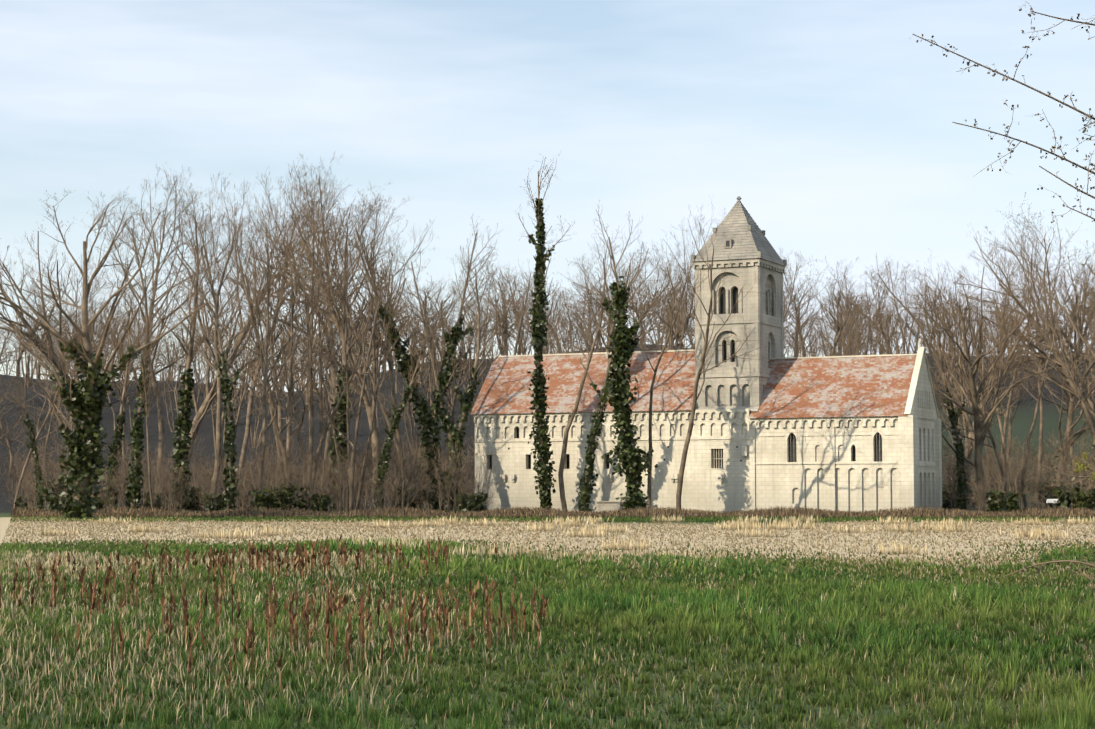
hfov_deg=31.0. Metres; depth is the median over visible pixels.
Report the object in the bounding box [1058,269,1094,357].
broad tree
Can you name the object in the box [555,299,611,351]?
broad tree
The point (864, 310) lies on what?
broad tree
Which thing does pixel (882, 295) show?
tall tree
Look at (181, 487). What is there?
shrub
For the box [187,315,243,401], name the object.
broad tree
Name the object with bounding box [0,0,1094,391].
sky
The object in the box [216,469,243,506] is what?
shrub
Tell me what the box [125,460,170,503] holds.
shrub
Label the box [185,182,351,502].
tall tree
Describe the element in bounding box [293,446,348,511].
shrub
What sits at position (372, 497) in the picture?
shrub
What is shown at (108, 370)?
tall tree
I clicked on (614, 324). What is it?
broad tree
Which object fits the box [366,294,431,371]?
broad tree
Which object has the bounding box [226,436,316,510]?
shrub
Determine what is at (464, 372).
tall tree
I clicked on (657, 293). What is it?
broad tree
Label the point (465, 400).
ivy tree
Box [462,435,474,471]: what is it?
shrub
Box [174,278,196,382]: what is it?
tall tree
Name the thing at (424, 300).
broad tree
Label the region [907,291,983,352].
broad tree
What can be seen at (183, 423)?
ivy tree
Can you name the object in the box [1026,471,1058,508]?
shrub
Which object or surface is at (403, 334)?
tall tree
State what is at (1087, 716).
grass tufts
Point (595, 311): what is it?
tree
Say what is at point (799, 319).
tall tree
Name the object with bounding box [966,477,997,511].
shrub
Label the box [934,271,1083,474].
broad tree
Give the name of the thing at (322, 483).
shrub
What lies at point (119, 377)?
tall tree
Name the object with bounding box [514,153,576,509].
tree
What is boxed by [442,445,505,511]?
shrub
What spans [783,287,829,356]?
broad tree
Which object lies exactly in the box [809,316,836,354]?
broad tree
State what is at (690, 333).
gaunt tree
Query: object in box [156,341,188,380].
shrub
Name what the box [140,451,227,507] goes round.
shrub
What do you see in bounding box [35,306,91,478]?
tall tree
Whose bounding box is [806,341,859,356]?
broad tree
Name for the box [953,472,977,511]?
shrub
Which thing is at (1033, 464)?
shrub
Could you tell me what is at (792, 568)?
dry tufts
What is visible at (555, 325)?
tree
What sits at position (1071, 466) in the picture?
shrub
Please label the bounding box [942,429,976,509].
shrub
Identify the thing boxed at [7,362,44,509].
ivy tree
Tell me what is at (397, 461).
shrub
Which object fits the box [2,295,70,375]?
broad tree
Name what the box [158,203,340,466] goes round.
broad tree
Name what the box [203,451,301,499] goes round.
shrub
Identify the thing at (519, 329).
bare tree
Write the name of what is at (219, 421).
tall tree
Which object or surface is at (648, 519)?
turf
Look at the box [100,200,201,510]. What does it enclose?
ivy tree
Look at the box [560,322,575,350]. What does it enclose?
broad tree
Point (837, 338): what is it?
tall tree
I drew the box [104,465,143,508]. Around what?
shrub
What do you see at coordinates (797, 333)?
broad tree
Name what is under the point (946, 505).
shrub
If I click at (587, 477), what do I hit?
tree
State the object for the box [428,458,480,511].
shrub
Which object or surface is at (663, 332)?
tall tree
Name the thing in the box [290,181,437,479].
tall tree
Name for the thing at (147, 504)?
shrub
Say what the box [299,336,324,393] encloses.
tall tree
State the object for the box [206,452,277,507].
shrub
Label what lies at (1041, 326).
tree
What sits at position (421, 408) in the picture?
ivy tree
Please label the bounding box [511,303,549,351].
broad tree
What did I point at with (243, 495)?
shrub
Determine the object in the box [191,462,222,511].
shrub
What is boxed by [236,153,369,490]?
tall tree
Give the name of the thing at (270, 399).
bare tree
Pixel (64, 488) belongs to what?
shrub
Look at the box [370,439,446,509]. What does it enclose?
shrub
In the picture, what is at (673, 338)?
broad tree
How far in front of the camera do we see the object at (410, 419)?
255.25 m
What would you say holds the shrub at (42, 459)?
on the ground at (1022, 420)
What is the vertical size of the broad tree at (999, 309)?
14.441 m
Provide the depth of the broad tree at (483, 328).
424.24 m
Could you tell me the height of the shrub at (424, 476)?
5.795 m
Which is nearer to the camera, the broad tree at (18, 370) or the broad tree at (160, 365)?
the broad tree at (160, 365)
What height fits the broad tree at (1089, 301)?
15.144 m
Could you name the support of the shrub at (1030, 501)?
on the ground at (1022, 420)
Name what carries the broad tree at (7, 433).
on the ground at (1022, 420)
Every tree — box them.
[0,188,214,518]
[0,231,155,495]
[0,315,119,508]
[0,326,20,363]
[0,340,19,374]
[0,342,20,360]
[0,381,31,445]
[0,406,29,472]
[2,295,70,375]
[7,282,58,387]
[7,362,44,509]
[10,316,54,396]
[13,311,63,378]
[25,322,95,405]
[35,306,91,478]
[36,310,101,466]
[38,245,137,434]
[42,337,57,387]
[62,298,118,373]
[62,301,94,355]
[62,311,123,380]
[66,330,116,372]
[77,249,180,508]
[77,300,143,379]
[79,320,115,430]
[82,162,261,495]
[93,308,141,440]
[94,276,172,481]
[96,284,152,509]
[98,316,141,380]
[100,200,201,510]
[106,314,168,508]
[111,309,139,391]
[113,317,185,388]
[132,318,158,369]
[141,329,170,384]
[149,183,228,510]
[155,172,281,503]
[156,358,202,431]
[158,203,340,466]
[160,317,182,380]
[165,207,269,510]
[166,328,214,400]
[168,289,247,379]
[173,336,198,382]
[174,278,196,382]
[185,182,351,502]
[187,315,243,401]
[188,339,204,399]
[193,365,212,403]
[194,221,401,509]
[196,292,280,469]
[202,213,386,483]
[203,166,412,476]
[204,178,425,502]
[209,167,355,483]
[212,331,255,407]
[214,358,259,427]
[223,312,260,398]
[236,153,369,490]
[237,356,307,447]
[241,336,270,414]
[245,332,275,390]
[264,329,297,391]
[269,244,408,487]
[269,283,337,403]
[276,182,402,465]
[288,357,339,413]
[289,214,408,486]
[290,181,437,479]
[299,269,376,368]
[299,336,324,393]
[304,195,407,510]
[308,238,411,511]
[322,216,448,510]
[322,333,379,385]
[354,262,408,372]
[366,286,419,392]
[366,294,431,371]
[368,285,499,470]
[368,316,397,373]
[369,292,412,363]
[373,331,438,510]
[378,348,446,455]
[380,251,471,508]
[396,277,460,361]
[396,277,476,375]
[396,300,447,416]
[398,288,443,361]
[400,309,455,354]
[410,337,444,405]
[416,213,503,509]
[418,330,450,425]
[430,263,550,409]
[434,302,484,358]
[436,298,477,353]
[441,275,490,364]
[443,246,521,511]
[450,301,514,364]
[457,350,474,403]
[463,306,500,357]
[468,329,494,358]
[469,261,531,354]
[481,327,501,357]
[482,342,513,369]
[488,263,533,350]
[488,307,524,354]
[498,271,577,353]
[508,270,568,352]
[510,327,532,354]
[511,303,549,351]
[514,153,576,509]
[521,308,601,353]
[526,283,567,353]
[545,281,610,353]
[547,229,694,353]
[548,292,581,352]
[554,235,656,510]
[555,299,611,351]
[556,275,645,329]
[560,306,596,347]
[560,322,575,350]
[561,200,663,510]
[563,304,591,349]
[565,254,625,349]
[569,251,662,511]
[596,202,725,350]
[598,288,661,343]
[607,237,784,348]
[607,261,635,298]
[611,258,694,350]
[627,294,689,346]
[628,266,694,339]
[629,266,650,343]
[633,290,694,350]
[636,251,703,507]
[642,278,694,349]
[661,206,766,510]
[684,319,694,348]
[779,248,832,354]
[783,268,804,357]
[783,277,815,356]
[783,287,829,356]
[783,298,809,356]
[784,256,872,357]
[784,302,858,356]
[784,317,805,356]
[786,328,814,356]
[794,328,832,356]
[795,331,856,356]
[806,282,891,355]
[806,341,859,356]
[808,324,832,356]
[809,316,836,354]
[816,298,867,355]
[818,317,896,355]
[819,285,915,351]
[821,303,874,353]
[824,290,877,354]
[831,290,910,355]
[832,291,877,349]
[838,265,900,354]
[840,295,928,354]
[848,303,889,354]
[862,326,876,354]
[863,317,922,354]
[864,258,923,351]
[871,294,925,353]
[873,254,982,466]
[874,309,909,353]
[878,301,974,432]
[882,283,963,353]
[890,268,975,508]
[893,248,1047,491]
[897,277,978,510]
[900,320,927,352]
[903,301,941,353]
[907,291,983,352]
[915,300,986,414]
[918,259,1080,510]
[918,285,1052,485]
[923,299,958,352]
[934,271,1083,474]
[936,223,1094,425]
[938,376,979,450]
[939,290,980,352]
[945,192,1094,482]
[952,248,1064,494]
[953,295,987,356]
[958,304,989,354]
[976,293,1020,396]
[979,291,1024,349]
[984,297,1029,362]
[985,254,1094,500]
[987,264,1068,499]
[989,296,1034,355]
[999,257,1057,352]
[1015,271,1087,508]
[1017,236,1050,346]
[1023,255,1094,482]
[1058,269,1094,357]
[1058,307,1092,341]
[1065,265,1094,314]
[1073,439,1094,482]
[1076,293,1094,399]
[1080,303,1093,350]
[1082,284,1094,319]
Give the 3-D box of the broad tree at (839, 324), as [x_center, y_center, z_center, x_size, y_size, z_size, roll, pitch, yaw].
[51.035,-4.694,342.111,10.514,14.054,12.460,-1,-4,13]
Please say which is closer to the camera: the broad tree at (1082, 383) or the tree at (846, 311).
the broad tree at (1082, 383)
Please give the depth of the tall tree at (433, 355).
282.37 m
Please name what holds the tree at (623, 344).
on the ground at (1022, 420)
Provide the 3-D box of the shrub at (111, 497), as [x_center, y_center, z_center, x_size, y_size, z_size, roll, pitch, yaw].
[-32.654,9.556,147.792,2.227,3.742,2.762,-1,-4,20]
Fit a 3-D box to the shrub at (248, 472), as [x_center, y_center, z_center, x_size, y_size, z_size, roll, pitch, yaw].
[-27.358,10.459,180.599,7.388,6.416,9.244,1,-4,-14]
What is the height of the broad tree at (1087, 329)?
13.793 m
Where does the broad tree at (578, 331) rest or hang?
on the ground at (1022, 420)
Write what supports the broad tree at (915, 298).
on the ground at (1022, 420)
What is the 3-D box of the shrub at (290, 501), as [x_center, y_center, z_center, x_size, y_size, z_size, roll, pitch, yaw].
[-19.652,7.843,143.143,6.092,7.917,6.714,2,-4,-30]
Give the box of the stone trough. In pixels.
[595,501,623,512]
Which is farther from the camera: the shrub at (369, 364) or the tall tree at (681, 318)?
the shrub at (369, 364)
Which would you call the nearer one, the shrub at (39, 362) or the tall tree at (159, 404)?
the tall tree at (159, 404)
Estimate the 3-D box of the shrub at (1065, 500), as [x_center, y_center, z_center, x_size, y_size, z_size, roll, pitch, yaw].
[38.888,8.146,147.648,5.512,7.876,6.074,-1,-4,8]
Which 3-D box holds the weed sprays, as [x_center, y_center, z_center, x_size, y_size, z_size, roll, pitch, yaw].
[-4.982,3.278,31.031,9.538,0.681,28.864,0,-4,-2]
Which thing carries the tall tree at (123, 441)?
on the ground at (1022, 420)
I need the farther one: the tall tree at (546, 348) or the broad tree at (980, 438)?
the tall tree at (546, 348)
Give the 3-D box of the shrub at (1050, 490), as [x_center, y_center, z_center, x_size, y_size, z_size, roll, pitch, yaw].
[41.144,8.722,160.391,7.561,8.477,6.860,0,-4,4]
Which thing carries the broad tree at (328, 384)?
on the ground at (1022, 420)
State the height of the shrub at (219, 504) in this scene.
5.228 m
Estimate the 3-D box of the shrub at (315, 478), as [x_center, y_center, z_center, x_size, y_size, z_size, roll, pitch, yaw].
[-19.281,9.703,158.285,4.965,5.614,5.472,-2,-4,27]
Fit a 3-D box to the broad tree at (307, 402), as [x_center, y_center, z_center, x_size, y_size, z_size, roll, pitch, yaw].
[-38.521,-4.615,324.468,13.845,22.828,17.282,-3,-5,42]
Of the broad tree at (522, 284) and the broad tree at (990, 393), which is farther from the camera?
the broad tree at (522, 284)
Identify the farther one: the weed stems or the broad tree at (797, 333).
the broad tree at (797, 333)
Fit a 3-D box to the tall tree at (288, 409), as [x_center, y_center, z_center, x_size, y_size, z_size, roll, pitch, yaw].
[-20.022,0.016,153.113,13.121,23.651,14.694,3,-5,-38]
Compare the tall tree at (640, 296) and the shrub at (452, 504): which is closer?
the shrub at (452, 504)
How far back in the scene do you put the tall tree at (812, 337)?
252.22 m
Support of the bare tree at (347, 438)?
on the ground at (1022, 420)
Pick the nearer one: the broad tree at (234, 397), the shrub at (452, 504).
the shrub at (452, 504)
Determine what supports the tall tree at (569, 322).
on the ground at (1022, 420)
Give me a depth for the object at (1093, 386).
284.95 m
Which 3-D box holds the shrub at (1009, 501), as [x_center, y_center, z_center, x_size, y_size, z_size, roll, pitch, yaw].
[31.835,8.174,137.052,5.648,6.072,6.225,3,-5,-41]
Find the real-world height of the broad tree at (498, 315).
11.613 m
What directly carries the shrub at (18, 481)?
on the ground at (1022, 420)
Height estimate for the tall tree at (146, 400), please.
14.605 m
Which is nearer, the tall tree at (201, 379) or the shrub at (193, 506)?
the shrub at (193, 506)
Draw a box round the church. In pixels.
[470,196,941,512]
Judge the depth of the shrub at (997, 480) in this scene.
150.22 m
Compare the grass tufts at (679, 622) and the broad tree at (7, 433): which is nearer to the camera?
the grass tufts at (679, 622)
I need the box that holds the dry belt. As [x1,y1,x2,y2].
[1,516,1094,570]
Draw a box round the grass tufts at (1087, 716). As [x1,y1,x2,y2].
[0,683,1094,728]
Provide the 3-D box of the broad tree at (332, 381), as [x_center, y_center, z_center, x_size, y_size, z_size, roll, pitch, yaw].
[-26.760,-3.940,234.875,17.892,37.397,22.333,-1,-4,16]
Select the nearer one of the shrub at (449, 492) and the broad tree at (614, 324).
the shrub at (449, 492)
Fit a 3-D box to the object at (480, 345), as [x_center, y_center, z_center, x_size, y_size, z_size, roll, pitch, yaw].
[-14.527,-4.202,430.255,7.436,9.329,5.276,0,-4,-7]
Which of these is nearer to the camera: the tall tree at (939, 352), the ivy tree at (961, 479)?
the ivy tree at (961, 479)
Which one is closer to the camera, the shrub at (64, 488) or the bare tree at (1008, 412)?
the shrub at (64, 488)
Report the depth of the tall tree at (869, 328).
177.11 m
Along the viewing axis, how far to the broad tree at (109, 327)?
415.57 m
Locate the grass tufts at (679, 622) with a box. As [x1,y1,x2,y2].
[0,575,1094,715]
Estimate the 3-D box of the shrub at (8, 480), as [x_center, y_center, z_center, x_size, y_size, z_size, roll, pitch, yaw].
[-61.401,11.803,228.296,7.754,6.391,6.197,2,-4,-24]
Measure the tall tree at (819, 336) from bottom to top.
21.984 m
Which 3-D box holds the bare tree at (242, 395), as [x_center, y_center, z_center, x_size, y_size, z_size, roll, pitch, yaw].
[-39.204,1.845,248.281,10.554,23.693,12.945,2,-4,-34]
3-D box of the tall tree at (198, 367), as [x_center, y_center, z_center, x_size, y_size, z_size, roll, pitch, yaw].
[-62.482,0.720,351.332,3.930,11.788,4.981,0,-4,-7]
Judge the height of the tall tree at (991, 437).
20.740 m
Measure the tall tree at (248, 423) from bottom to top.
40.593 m
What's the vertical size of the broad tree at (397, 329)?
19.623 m
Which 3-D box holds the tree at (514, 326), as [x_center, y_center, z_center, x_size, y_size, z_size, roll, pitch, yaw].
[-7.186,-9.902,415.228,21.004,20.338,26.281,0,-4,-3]
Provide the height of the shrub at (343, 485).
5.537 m
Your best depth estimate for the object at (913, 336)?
428.11 m
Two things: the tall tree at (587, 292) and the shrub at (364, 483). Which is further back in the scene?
the tall tree at (587, 292)
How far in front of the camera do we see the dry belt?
78.55 m
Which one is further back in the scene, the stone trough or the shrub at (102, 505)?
the shrub at (102, 505)
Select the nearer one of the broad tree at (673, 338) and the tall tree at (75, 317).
the broad tree at (673, 338)
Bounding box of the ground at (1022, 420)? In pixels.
[0,344,1094,728]
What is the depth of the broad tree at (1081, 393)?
152.91 m
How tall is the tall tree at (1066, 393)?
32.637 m
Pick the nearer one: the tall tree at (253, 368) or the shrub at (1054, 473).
the shrub at (1054, 473)
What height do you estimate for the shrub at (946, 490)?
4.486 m
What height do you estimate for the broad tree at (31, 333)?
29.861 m
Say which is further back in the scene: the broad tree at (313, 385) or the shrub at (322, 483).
the broad tree at (313, 385)
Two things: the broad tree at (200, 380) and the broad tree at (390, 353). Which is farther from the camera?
the broad tree at (390, 353)
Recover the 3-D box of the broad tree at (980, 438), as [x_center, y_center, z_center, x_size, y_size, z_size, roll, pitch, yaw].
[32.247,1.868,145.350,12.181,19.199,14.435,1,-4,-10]
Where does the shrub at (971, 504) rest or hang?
on the ground at (1022, 420)
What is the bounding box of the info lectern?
[1046,499,1057,506]
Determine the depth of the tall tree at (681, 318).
234.60 m
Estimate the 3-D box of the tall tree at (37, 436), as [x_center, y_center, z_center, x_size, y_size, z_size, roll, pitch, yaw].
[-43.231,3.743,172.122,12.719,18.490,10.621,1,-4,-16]
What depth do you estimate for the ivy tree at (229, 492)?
141.69 m
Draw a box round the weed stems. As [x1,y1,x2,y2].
[0,541,547,695]
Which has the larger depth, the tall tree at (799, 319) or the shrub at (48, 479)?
the tall tree at (799, 319)
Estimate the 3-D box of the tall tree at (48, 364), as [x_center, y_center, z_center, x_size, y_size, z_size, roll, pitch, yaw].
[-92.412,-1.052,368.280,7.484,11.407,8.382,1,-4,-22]
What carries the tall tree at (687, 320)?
on the ground at (1022, 420)
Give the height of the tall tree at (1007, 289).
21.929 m
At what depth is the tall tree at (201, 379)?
315.38 m
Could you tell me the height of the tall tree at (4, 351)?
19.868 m
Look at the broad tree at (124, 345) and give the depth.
431.03 m
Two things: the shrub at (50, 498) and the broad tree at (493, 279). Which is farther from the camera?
the broad tree at (493, 279)
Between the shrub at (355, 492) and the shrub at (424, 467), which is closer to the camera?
the shrub at (355, 492)
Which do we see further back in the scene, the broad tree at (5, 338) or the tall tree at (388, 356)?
the broad tree at (5, 338)
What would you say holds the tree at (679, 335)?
on the ground at (1022, 420)
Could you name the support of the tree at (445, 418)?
on the ground at (1022, 420)
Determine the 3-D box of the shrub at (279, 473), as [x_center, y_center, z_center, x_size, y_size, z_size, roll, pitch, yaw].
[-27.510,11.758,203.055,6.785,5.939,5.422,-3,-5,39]
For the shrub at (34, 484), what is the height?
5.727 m
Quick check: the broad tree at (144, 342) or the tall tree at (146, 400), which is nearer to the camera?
the tall tree at (146, 400)
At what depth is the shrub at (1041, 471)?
211.45 m
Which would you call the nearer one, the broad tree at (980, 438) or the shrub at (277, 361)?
the broad tree at (980, 438)
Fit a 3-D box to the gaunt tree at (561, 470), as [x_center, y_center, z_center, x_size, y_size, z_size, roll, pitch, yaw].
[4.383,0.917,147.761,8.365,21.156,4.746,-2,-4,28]
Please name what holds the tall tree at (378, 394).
on the ground at (1022, 420)
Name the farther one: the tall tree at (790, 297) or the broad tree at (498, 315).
the broad tree at (498, 315)
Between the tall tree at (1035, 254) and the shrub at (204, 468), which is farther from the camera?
the tall tree at (1035, 254)
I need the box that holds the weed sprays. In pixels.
[0,534,548,682]
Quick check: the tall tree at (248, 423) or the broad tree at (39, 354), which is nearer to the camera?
the tall tree at (248, 423)
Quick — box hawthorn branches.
[910,2,1094,679]
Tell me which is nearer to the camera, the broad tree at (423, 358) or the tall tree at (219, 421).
the tall tree at (219, 421)
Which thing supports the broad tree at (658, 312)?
on the ground at (1022, 420)
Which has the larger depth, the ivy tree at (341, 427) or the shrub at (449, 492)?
the ivy tree at (341, 427)
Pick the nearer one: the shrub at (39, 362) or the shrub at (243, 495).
the shrub at (243, 495)
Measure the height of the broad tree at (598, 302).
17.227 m
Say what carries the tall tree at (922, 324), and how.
on the ground at (1022, 420)
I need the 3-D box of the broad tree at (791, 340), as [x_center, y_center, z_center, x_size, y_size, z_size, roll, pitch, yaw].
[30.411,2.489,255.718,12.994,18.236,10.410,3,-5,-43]
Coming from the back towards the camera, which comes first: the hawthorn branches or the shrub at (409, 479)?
the shrub at (409, 479)
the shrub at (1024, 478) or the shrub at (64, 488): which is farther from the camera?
the shrub at (1024, 478)
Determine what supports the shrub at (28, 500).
on the ground at (1022, 420)
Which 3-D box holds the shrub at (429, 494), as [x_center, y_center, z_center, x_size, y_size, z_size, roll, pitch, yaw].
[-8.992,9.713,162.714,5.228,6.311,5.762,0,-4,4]
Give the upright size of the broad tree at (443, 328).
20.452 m
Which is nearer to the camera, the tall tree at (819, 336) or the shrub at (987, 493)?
the shrub at (987, 493)
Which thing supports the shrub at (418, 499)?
on the ground at (1022, 420)
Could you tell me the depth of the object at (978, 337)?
431.69 m
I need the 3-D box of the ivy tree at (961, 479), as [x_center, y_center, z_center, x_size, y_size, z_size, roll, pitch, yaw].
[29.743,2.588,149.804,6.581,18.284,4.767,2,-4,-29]
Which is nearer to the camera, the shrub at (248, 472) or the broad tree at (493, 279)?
the shrub at (248, 472)
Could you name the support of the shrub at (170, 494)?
on the ground at (1022, 420)
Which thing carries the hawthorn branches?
on the ground at (1022, 420)
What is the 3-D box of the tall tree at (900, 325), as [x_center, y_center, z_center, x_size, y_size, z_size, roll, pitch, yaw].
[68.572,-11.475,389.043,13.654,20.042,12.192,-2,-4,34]
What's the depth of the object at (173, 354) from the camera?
404.60 m
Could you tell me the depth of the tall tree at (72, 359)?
172.65 m
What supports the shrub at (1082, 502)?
on the ground at (1022, 420)
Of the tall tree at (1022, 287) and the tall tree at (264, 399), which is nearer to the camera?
the tall tree at (264, 399)
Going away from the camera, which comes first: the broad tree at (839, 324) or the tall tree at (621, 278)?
the broad tree at (839, 324)
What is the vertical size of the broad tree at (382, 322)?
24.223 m
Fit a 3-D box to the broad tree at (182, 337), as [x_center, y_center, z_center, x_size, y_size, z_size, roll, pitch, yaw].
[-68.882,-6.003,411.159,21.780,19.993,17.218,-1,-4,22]
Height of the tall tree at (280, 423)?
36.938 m
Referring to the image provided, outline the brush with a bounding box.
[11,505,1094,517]
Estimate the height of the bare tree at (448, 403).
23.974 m
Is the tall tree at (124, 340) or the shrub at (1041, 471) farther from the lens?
the tall tree at (124, 340)
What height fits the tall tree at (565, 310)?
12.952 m
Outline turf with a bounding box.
[10,515,1094,521]
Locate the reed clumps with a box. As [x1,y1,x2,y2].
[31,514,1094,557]
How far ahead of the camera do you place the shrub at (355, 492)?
160.34 m
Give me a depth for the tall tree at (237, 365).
336.19 m
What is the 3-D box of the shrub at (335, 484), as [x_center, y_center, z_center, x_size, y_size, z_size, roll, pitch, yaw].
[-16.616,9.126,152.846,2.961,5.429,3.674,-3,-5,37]
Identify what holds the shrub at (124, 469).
on the ground at (1022, 420)
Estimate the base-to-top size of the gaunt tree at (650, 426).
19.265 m
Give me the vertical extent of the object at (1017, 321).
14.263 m
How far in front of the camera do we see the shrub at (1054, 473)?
200.35 m
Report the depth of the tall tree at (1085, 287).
147.90 m
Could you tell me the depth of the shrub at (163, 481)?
176.62 m
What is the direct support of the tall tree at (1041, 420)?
on the ground at (1022, 420)
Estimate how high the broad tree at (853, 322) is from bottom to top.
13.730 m
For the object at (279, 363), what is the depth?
411.37 m
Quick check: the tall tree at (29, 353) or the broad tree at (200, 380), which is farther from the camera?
the tall tree at (29, 353)
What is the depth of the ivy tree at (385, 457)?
139.65 m
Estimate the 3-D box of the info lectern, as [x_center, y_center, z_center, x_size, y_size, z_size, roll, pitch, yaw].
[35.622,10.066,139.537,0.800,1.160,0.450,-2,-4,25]
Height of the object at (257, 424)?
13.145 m
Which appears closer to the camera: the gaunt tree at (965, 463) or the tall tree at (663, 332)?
the gaunt tree at (965, 463)
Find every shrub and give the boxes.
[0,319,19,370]
[0,442,42,490]
[2,451,51,507]
[3,440,65,510]
[4,457,66,509]
[5,465,37,508]
[15,408,104,511]
[16,476,43,508]
[26,330,49,379]
[35,444,105,507]
[35,453,67,509]
[96,471,122,509]
[97,472,106,508]
[100,448,131,507]
[103,445,154,498]
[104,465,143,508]
[107,437,164,509]
[119,453,172,508]
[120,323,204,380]
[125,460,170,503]
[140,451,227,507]
[141,456,201,509]
[145,449,198,510]
[152,467,197,511]
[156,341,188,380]
[159,432,223,511]
[167,458,221,510]
[189,455,246,511]
[190,459,225,487]
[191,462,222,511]
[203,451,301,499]
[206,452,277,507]
[212,472,255,509]
[214,329,323,391]
[216,444,278,508]
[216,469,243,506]
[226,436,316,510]
[237,420,321,508]
[238,478,260,508]
[250,423,341,510]
[256,457,347,494]
[257,450,303,488]
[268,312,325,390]
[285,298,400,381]
[290,454,345,509]
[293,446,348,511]
[306,458,355,507]
[316,441,361,512]
[317,453,356,511]
[322,417,417,509]
[328,453,392,508]
[329,447,377,509]
[338,343,386,374]
[353,469,403,509]
[357,419,442,508]
[359,437,419,488]
[363,458,408,507]
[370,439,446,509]
[402,447,443,508]
[407,454,444,508]
[408,445,467,506]
[410,453,444,510]
[415,434,487,511]
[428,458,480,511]
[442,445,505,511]
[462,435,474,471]
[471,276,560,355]
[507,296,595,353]
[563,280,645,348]
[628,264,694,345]
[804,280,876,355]
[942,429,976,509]
[942,437,986,508]
[942,441,1019,507]
[942,477,954,506]
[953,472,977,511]
[954,456,1025,508]
[956,439,1058,512]
[963,428,1056,509]
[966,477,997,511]
[967,457,1030,510]
[972,452,1033,496]
[999,457,1050,492]
[1007,447,1055,490]
[1010,423,1091,509]
[1011,452,1072,496]
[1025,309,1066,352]
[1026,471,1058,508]
[1026,478,1045,508]
[1030,458,1083,494]
[1032,424,1094,509]
[1044,431,1094,510]
[1045,440,1091,504]
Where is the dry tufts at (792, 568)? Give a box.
[0,549,1091,728]
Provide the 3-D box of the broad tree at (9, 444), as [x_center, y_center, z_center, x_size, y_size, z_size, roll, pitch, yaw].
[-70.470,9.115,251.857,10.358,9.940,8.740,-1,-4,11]
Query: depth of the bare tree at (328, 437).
226.84 m
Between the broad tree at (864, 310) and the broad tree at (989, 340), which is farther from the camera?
the broad tree at (864, 310)
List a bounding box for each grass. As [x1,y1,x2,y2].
[0,538,1094,728]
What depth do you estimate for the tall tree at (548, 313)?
290.19 m
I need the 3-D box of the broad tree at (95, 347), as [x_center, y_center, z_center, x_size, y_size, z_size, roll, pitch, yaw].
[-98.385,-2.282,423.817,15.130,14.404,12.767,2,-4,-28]
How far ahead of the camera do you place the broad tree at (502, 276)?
443.05 m
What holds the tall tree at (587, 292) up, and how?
on the ground at (1022, 420)
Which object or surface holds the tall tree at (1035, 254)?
on the ground at (1022, 420)
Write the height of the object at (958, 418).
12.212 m
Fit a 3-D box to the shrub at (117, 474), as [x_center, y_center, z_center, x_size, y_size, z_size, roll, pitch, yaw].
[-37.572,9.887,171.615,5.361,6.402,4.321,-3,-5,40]
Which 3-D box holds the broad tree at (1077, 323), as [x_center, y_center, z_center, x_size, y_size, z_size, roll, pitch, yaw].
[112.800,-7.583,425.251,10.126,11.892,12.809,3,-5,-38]

